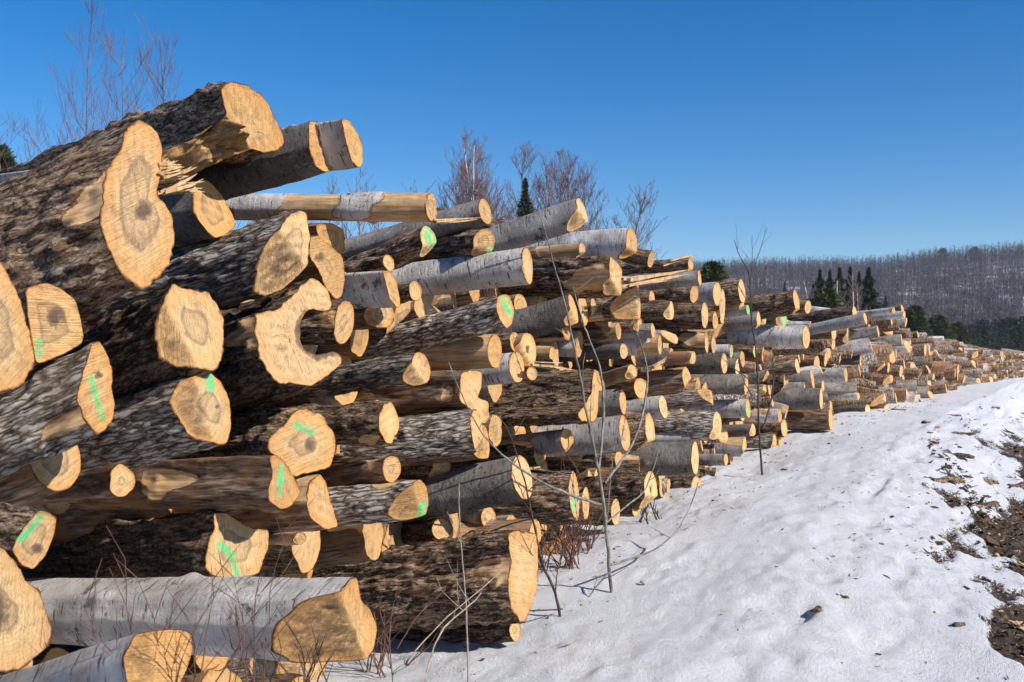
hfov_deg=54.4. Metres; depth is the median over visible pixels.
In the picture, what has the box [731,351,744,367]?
log
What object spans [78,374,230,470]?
log
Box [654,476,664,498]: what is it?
log
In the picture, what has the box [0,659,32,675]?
log
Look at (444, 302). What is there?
log
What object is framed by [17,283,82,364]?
log
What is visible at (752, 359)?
log
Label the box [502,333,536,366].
log
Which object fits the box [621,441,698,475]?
log
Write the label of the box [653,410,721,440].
log
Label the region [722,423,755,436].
log
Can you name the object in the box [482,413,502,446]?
log
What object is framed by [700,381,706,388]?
log
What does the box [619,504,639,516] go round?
log
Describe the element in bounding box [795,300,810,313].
log
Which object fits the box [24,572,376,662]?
log
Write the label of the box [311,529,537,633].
log
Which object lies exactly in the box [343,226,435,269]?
log
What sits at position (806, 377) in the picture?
log
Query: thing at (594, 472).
log
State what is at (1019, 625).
leaf litter
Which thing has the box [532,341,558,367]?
log
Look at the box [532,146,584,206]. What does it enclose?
bare tree
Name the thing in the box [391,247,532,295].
log
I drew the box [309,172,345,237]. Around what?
bare tree
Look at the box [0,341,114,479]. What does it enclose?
log
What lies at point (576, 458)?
log
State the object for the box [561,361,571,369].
log
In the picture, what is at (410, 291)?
log
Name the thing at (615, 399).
log
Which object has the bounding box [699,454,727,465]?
log
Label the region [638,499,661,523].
bare shrub
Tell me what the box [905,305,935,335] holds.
pine tree
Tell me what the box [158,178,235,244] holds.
log
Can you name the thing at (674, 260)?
wood splinter
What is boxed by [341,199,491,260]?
log
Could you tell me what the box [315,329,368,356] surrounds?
log
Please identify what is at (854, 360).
log
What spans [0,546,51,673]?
log
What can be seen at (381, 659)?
bare shrub
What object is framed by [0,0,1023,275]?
sky
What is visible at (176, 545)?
log
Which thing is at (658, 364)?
wood splinter
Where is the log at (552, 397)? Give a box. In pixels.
[489,368,598,426]
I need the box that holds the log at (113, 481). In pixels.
[26,464,134,504]
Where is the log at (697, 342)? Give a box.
[668,331,708,354]
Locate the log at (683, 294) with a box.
[652,286,698,302]
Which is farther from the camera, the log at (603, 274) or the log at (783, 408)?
the log at (783, 408)
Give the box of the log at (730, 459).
[727,454,732,464]
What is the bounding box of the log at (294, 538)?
[268,532,306,545]
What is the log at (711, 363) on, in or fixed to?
on the log at (720, 384)
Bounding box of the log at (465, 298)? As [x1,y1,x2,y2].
[455,290,479,307]
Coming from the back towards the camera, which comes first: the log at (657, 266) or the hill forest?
the hill forest
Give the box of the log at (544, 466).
[539,460,546,469]
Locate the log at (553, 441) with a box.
[499,429,573,454]
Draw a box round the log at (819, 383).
[814,380,823,390]
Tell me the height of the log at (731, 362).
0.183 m
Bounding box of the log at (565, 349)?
[555,330,582,357]
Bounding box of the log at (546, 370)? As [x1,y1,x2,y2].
[535,363,563,371]
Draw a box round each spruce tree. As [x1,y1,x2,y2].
[516,178,535,216]
[811,269,825,297]
[825,269,834,288]
[834,267,848,306]
[840,266,857,306]
[852,271,867,307]
[854,267,885,310]
[883,295,887,307]
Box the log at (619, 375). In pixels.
[599,364,637,386]
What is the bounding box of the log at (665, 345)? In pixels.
[662,343,668,347]
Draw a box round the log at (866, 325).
[849,324,870,328]
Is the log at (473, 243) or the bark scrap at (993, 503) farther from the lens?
the bark scrap at (993, 503)
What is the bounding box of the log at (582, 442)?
[526,415,629,456]
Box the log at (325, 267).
[284,235,344,299]
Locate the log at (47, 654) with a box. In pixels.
[33,647,68,665]
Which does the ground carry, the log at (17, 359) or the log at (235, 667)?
the log at (235, 667)
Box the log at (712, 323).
[687,310,717,329]
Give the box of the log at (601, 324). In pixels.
[577,321,611,327]
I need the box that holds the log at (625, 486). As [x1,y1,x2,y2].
[578,471,657,509]
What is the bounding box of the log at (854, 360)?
[836,355,860,364]
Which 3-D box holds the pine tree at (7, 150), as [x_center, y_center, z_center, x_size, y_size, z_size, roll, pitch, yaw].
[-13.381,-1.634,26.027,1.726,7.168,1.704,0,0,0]
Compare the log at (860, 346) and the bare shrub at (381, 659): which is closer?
the bare shrub at (381, 659)
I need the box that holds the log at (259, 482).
[20,455,298,512]
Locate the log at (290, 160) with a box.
[157,121,332,199]
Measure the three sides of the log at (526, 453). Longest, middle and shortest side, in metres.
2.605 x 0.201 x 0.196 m
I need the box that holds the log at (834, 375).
[814,368,847,381]
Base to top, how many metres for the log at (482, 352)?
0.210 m
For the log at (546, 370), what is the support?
on the log at (567, 364)
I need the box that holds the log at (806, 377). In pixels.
[788,370,814,387]
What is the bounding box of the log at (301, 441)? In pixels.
[184,406,335,476]
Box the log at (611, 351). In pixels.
[559,344,627,361]
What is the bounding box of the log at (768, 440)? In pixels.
[746,434,776,447]
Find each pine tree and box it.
[0,142,18,164]
[0,151,16,169]
[701,260,729,282]
[810,287,844,307]
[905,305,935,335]
[926,314,958,340]
[937,248,949,262]
[949,321,974,344]
[968,246,977,259]
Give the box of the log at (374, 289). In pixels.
[331,270,399,307]
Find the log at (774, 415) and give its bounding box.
[744,409,781,422]
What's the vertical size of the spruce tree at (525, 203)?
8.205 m
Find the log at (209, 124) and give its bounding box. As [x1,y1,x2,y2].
[0,81,283,184]
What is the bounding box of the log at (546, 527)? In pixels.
[541,524,550,529]
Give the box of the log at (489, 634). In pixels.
[387,623,520,643]
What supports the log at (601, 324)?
on the log at (584, 344)
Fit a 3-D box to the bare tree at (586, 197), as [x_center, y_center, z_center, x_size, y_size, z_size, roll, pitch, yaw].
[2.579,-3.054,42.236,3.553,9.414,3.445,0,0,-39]
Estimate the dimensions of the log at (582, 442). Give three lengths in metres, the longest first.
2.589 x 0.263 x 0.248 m
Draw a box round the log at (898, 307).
[888,305,903,310]
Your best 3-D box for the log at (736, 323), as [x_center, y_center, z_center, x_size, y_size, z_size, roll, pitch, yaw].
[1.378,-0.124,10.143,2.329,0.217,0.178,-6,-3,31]
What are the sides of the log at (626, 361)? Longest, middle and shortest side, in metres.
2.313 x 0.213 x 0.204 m
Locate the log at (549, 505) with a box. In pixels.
[394,468,579,524]
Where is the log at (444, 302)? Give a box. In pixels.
[431,293,456,311]
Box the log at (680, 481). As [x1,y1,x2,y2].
[665,475,701,488]
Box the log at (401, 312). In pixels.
[368,301,413,342]
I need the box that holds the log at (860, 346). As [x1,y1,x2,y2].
[835,337,872,355]
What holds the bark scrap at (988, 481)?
on the ground
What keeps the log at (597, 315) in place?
on the log at (565, 349)
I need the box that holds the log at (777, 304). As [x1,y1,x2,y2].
[744,290,799,318]
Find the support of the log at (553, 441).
on the log
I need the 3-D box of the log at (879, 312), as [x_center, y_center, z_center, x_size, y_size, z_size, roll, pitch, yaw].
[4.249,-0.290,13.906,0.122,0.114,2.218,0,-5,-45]
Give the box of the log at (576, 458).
[545,455,581,461]
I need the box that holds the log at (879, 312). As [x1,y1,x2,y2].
[857,307,894,316]
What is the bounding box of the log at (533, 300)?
[524,295,546,306]
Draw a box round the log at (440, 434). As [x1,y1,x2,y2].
[331,409,483,464]
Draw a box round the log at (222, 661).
[187,655,227,671]
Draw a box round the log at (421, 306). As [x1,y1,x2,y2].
[386,294,433,327]
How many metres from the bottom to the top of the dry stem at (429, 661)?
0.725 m
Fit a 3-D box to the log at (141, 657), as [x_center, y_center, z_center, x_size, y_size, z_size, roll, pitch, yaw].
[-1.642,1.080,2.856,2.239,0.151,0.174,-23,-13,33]
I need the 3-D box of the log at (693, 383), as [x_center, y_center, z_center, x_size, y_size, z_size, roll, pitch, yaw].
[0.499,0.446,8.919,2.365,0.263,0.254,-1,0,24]
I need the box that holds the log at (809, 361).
[799,356,819,367]
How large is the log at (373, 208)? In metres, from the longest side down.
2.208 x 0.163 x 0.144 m
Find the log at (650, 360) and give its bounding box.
[613,348,672,366]
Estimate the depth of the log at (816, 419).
10.79 m
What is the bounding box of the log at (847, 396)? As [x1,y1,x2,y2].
[827,392,859,399]
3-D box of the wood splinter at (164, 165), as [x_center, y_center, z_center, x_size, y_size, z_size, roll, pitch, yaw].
[-1.051,-0.527,3.056,0.081,0.082,0.132,0,0,43]
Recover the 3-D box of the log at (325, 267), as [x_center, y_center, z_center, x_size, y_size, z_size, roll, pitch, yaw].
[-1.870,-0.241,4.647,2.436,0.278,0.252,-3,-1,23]
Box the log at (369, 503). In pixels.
[327,480,428,526]
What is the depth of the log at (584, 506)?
5.65 m
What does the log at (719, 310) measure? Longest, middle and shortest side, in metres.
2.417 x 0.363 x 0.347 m
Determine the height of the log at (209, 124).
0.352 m
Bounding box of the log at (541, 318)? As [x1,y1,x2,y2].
[493,294,578,337]
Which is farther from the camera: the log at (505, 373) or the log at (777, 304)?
the log at (777, 304)
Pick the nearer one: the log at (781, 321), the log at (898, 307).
the log at (781, 321)
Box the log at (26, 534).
[0,502,55,568]
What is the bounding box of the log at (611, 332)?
[578,323,620,343]
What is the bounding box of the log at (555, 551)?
[538,529,571,554]
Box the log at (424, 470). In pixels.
[397,462,450,479]
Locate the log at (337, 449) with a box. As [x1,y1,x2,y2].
[335,445,339,454]
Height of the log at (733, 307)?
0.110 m
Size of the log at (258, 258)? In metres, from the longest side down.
2.440 x 0.326 x 0.259 m
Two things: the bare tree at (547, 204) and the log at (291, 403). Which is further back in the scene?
the bare tree at (547, 204)
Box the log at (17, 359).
[0,262,34,400]
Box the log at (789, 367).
[760,358,799,375]
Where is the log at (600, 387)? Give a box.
[599,375,604,390]
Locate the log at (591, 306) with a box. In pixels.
[585,298,595,318]
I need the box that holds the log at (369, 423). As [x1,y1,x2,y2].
[276,401,399,445]
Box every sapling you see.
[448,205,698,596]
[715,222,788,474]
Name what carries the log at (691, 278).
on the logs at (901, 362)
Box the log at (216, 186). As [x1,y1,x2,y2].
[213,181,228,200]
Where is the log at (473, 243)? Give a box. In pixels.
[414,229,494,261]
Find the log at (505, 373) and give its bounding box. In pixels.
[430,352,524,385]
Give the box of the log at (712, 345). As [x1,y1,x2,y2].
[708,336,715,352]
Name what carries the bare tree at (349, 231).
on the ground
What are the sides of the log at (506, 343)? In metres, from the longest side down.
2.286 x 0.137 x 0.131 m
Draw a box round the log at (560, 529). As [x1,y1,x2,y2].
[551,525,567,533]
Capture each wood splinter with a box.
[157,158,190,180]
[158,167,203,195]
[433,217,482,223]
[530,361,571,371]
[621,269,689,287]
[645,357,665,370]
[663,254,699,265]
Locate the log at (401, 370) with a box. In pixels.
[283,352,430,401]
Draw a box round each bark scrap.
[810,606,822,611]
[931,476,962,483]
[951,431,975,435]
[951,622,965,626]
[952,453,974,458]
[977,501,999,506]
[983,478,998,483]
[1007,481,1023,488]
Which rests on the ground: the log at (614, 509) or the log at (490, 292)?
the log at (614, 509)
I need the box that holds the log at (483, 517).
[458,507,495,525]
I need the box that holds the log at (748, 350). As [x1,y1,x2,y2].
[733,344,756,357]
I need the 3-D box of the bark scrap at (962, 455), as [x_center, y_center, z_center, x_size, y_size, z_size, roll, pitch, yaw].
[4.064,1.046,9.073,0.290,0.057,0.108,0,0,41]
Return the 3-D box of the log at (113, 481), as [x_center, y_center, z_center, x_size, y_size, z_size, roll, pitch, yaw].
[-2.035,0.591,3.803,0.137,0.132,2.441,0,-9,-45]
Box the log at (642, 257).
[437,207,654,266]
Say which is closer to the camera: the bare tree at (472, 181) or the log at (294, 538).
the log at (294, 538)
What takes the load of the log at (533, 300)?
on the log at (557, 335)
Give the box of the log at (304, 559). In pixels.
[260,531,320,574]
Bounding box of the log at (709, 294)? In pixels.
[697,282,720,305]
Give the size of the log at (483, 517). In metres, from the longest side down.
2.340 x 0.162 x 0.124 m
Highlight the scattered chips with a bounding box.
[697,405,1023,678]
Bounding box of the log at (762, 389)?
[713,384,766,396]
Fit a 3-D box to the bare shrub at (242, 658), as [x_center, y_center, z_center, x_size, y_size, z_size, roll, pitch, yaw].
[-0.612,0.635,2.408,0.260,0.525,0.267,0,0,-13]
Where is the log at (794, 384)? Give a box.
[784,382,805,387]
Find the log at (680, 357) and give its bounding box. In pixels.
[612,351,695,366]
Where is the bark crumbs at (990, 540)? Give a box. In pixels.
[921,394,1023,556]
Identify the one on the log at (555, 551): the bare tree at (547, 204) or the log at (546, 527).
the log at (546, 527)
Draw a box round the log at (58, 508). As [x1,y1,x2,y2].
[22,502,71,513]
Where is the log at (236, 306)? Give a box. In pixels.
[232,299,256,307]
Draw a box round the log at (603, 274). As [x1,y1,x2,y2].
[494,256,621,298]
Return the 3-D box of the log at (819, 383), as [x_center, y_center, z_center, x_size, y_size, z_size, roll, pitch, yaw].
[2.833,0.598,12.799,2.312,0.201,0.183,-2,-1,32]
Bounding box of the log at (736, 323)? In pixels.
[722,311,760,331]
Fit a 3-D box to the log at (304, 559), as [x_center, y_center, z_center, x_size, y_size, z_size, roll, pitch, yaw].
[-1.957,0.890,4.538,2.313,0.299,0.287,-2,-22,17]
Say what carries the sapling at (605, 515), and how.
on the ground
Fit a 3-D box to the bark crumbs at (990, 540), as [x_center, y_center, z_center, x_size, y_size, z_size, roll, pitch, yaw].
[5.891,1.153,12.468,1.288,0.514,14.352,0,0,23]
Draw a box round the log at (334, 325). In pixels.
[219,301,353,346]
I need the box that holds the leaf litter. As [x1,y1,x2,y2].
[930,412,1023,657]
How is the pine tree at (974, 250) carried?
on the hill
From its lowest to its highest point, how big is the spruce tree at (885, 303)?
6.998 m
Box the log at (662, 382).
[635,366,690,396]
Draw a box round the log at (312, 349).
[302,345,316,353]
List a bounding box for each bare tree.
[0,0,135,165]
[0,111,17,167]
[0,115,47,169]
[2,24,170,167]
[121,9,250,228]
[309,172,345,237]
[340,168,381,238]
[401,179,436,192]
[433,158,472,208]
[434,127,526,220]
[442,125,510,219]
[442,152,505,218]
[493,140,565,220]
[513,151,588,231]
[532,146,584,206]
[546,155,606,230]
[567,161,609,230]
[601,180,668,275]
[799,278,815,298]
[833,279,845,299]
[844,274,866,309]
[851,284,870,310]
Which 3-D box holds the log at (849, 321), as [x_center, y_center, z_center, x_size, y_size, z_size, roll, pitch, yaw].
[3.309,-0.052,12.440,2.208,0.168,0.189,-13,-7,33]
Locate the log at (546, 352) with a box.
[536,345,555,358]
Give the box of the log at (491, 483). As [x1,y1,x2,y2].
[392,455,532,523]
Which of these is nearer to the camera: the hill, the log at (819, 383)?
the log at (819, 383)
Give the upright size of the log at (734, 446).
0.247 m
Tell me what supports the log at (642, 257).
on the log at (617, 243)
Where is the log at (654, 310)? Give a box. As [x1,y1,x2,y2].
[640,300,673,320]
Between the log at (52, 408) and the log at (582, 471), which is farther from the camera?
the log at (582, 471)
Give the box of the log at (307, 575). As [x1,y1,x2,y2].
[298,569,312,577]
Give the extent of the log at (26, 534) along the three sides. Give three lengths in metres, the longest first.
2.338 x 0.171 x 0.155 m
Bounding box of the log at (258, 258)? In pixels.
[80,210,309,329]
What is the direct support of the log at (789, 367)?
on the log at (801, 398)
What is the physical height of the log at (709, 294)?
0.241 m
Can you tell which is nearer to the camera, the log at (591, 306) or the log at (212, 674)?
the log at (212, 674)
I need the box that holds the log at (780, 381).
[750,372,787,391]
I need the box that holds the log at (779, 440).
[776,436,782,444]
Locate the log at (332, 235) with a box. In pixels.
[174,223,344,254]
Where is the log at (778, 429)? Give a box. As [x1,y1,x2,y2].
[745,419,786,436]
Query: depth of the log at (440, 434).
4.57 m
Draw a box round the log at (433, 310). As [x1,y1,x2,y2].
[427,305,440,314]
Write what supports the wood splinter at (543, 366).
on the log at (552, 397)
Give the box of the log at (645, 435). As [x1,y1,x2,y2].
[611,411,654,452]
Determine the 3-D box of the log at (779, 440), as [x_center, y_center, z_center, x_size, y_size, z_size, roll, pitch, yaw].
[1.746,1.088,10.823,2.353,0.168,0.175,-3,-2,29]
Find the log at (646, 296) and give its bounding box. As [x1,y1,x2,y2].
[639,290,654,302]
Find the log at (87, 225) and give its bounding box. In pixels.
[0,120,174,317]
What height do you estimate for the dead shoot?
1.169 m
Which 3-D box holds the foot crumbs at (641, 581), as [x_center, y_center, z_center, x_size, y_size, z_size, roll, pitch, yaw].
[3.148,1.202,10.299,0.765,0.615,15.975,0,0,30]
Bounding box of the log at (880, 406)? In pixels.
[870,404,888,408]
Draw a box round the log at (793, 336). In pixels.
[715,325,809,349]
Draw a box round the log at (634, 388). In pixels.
[605,378,647,399]
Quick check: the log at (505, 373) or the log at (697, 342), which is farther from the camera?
the log at (697, 342)
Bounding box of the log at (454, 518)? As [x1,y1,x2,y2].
[404,513,458,544]
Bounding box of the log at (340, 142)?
[0,119,362,182]
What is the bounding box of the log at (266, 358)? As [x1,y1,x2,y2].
[211,278,341,409]
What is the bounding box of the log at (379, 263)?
[344,255,393,272]
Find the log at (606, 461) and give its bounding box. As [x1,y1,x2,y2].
[546,452,621,467]
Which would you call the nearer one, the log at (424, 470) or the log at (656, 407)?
the log at (424, 470)
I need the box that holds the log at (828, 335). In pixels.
[810,331,835,339]
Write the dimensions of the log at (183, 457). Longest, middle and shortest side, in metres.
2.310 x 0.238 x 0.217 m
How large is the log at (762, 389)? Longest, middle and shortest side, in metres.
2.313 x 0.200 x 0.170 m
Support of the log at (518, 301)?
on the log at (541, 318)
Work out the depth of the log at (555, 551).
6.22 m
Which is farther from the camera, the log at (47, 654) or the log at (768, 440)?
the log at (768, 440)
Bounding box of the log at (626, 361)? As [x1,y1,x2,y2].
[613,356,638,366]
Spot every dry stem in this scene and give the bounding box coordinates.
[378,544,455,681]
[415,560,506,681]
[447,484,468,681]
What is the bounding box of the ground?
[313,377,1023,681]
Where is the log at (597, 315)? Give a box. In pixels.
[588,309,605,321]
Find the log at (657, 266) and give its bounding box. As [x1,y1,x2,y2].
[617,258,692,274]
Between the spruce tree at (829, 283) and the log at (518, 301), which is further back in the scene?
the spruce tree at (829, 283)
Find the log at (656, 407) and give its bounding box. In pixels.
[626,395,667,419]
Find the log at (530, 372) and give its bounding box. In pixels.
[522,366,536,379]
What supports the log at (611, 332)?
on the log at (611, 351)
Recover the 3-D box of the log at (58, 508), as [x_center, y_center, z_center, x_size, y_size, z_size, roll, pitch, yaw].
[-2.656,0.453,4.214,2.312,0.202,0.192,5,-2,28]
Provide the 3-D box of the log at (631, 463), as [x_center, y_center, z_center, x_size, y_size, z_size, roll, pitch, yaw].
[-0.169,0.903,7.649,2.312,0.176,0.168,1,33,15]
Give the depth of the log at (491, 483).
4.81 m
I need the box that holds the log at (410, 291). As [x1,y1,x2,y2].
[397,281,421,303]
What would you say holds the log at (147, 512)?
on the log at (317, 514)
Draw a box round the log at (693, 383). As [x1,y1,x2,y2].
[684,376,700,389]
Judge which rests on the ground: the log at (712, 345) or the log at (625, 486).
the log at (625, 486)
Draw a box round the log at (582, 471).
[547,468,591,478]
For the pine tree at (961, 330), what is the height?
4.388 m
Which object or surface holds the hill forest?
on the hill
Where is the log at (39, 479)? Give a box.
[0,445,80,506]
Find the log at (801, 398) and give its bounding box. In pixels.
[772,388,822,409]
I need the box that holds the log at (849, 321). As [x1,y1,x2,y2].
[809,313,866,334]
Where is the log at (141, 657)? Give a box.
[0,629,192,681]
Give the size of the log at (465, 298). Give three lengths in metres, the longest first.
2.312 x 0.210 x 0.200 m
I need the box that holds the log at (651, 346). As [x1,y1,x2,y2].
[594,335,661,355]
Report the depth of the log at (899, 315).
14.89 m
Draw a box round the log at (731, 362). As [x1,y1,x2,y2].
[717,358,739,374]
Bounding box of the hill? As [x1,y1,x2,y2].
[743,258,1023,323]
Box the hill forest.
[622,240,1023,327]
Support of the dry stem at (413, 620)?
on the ground
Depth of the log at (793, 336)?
9.80 m
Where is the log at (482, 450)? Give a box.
[400,425,489,466]
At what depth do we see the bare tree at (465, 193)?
37.05 m
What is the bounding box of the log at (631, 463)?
[587,454,639,474]
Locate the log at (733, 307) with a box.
[725,303,743,309]
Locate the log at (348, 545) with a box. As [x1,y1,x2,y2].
[24,523,382,577]
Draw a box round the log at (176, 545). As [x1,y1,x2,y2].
[18,509,268,577]
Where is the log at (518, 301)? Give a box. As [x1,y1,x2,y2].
[478,294,526,308]
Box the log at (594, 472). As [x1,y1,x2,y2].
[589,469,597,475]
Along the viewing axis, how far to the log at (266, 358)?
3.52 m
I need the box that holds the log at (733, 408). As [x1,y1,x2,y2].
[683,399,750,417]
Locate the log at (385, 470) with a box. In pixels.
[301,456,400,486]
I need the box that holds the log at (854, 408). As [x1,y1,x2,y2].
[833,404,870,413]
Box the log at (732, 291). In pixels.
[718,278,745,305]
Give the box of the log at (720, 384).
[691,374,747,394]
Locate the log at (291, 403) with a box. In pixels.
[263,398,318,407]
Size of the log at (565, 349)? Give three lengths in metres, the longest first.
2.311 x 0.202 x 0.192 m
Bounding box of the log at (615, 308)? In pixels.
[594,280,640,321]
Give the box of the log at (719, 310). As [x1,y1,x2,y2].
[707,289,724,323]
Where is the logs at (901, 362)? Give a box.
[566,306,1023,524]
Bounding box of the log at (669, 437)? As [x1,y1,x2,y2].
[650,433,693,442]
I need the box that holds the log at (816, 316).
[786,306,856,323]
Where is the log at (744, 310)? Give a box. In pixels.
[725,305,749,317]
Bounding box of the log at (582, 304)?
[547,298,587,327]
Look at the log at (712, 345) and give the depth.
8.77 m
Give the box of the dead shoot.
[498,401,565,616]
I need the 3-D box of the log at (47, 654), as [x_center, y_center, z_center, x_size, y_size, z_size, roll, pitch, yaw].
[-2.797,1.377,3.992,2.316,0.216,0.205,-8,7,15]
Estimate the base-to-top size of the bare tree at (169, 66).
8.386 m
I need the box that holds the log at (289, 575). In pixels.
[254,572,297,577]
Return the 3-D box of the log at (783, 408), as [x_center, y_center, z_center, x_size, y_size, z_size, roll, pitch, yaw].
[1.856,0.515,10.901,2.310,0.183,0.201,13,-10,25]
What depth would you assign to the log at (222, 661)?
3.98 m
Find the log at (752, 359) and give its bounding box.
[745,345,765,364]
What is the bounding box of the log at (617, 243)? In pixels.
[522,228,636,258]
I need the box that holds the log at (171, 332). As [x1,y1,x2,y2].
[34,284,223,398]
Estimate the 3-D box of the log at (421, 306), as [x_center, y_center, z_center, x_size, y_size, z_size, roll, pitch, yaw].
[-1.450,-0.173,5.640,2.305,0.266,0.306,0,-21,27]
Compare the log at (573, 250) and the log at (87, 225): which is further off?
the log at (573, 250)
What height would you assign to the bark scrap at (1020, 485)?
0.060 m
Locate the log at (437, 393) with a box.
[354,370,489,423]
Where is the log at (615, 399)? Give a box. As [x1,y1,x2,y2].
[596,389,625,417]
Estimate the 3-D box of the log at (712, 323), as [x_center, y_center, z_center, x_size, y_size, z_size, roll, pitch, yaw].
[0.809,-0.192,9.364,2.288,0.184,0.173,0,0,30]
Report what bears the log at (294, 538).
on the log at (348, 545)
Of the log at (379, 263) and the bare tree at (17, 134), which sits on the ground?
the bare tree at (17, 134)
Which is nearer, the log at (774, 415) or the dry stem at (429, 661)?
the dry stem at (429, 661)
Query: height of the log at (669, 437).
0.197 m
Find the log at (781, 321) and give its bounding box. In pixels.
[760,316,786,325]
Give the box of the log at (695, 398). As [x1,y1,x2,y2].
[663,389,712,409]
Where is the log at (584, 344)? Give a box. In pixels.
[568,342,591,362]
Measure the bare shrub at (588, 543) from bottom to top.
0.349 m
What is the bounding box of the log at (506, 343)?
[494,332,518,352]
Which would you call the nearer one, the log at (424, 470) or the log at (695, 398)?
the log at (424, 470)
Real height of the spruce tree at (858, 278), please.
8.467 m
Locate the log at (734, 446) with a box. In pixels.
[710,436,746,456]
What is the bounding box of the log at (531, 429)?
[524,426,536,432]
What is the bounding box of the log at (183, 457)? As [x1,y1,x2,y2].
[168,408,267,459]
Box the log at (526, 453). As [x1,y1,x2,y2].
[450,444,545,469]
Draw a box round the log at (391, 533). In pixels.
[381,522,403,551]
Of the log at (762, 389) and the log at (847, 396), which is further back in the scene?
the log at (847, 396)
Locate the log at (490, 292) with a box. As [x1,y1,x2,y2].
[479,288,501,297]
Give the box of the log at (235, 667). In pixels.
[201,657,254,681]
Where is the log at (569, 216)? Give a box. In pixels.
[487,198,587,251]
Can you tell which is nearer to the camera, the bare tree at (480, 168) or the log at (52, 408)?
the log at (52, 408)
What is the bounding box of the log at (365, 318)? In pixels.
[353,307,393,329]
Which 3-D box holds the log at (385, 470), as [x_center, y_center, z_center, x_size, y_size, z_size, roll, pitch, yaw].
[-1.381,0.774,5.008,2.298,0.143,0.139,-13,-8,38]
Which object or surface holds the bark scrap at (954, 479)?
on the ground
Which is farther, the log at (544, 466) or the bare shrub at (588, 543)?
the log at (544, 466)
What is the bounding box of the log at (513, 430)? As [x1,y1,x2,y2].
[502,426,525,436]
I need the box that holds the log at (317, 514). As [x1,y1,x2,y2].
[49,474,336,546]
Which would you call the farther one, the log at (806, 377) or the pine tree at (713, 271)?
the pine tree at (713, 271)
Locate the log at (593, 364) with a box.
[571,343,613,368]
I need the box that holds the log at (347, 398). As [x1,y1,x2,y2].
[308,353,357,405]
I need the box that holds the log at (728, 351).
[715,344,732,357]
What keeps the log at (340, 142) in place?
on the log at (216, 186)
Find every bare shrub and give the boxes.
[67,526,244,681]
[200,500,312,681]
[245,607,336,681]
[359,600,443,677]
[538,448,621,572]
[565,510,603,554]
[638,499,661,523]
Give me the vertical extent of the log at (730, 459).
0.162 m
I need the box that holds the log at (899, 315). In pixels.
[867,311,905,319]
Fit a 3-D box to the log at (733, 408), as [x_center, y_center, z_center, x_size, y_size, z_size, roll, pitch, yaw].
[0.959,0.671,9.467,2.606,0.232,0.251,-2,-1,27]
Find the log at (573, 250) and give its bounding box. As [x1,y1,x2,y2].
[528,242,585,259]
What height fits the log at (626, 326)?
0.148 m
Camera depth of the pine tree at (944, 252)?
878.29 m
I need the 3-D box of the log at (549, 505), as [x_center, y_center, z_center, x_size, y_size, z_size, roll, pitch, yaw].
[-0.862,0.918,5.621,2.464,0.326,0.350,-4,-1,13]
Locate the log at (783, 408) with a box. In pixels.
[764,401,788,418]
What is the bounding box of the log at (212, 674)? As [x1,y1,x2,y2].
[182,662,241,681]
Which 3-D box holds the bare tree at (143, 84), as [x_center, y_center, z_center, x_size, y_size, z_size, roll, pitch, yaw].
[-7.371,-2.255,19.037,3.434,7.812,2.773,0,0,17]
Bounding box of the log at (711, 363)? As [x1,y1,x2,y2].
[664,353,727,373]
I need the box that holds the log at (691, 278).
[638,270,701,289]
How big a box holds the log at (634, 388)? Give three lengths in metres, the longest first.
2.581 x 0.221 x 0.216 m
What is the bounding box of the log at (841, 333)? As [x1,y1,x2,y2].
[835,328,849,343]
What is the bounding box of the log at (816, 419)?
[785,408,833,429]
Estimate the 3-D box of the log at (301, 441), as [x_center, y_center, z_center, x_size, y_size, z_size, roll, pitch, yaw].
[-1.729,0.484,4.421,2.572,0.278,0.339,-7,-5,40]
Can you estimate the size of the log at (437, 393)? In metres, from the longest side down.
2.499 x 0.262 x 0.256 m
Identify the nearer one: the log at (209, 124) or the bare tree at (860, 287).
the log at (209, 124)
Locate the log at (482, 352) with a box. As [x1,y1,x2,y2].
[349,334,501,370]
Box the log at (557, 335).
[533,327,569,341]
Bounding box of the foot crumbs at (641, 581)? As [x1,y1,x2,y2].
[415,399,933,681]
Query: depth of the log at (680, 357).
7.52 m
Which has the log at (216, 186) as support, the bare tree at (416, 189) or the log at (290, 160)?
the log at (290, 160)
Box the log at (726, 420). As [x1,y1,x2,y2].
[721,418,744,422]
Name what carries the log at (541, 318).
on the log
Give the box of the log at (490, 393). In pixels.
[479,384,501,402]
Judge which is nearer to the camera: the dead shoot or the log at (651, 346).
the dead shoot
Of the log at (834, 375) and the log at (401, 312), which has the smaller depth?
the log at (401, 312)
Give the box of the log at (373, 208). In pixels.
[225,191,436,224]
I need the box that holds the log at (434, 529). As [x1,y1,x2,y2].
[401,518,452,543]
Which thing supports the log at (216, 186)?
on the log at (236, 306)
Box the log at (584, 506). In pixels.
[578,487,588,519]
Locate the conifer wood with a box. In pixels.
[765,248,1023,350]
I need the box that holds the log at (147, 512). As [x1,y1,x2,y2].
[68,509,171,514]
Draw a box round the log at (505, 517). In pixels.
[496,515,516,519]
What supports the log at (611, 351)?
on the log at (651, 346)
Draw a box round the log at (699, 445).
[694,440,702,451]
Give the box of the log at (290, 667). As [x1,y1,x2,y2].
[48,644,325,681]
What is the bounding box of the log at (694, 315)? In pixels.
[644,300,707,329]
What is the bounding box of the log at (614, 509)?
[565,498,619,525]
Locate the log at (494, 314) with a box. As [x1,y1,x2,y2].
[361,294,513,356]
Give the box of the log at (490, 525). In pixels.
[404,518,540,545]
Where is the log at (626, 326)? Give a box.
[612,317,641,332]
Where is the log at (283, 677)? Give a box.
[249,672,305,681]

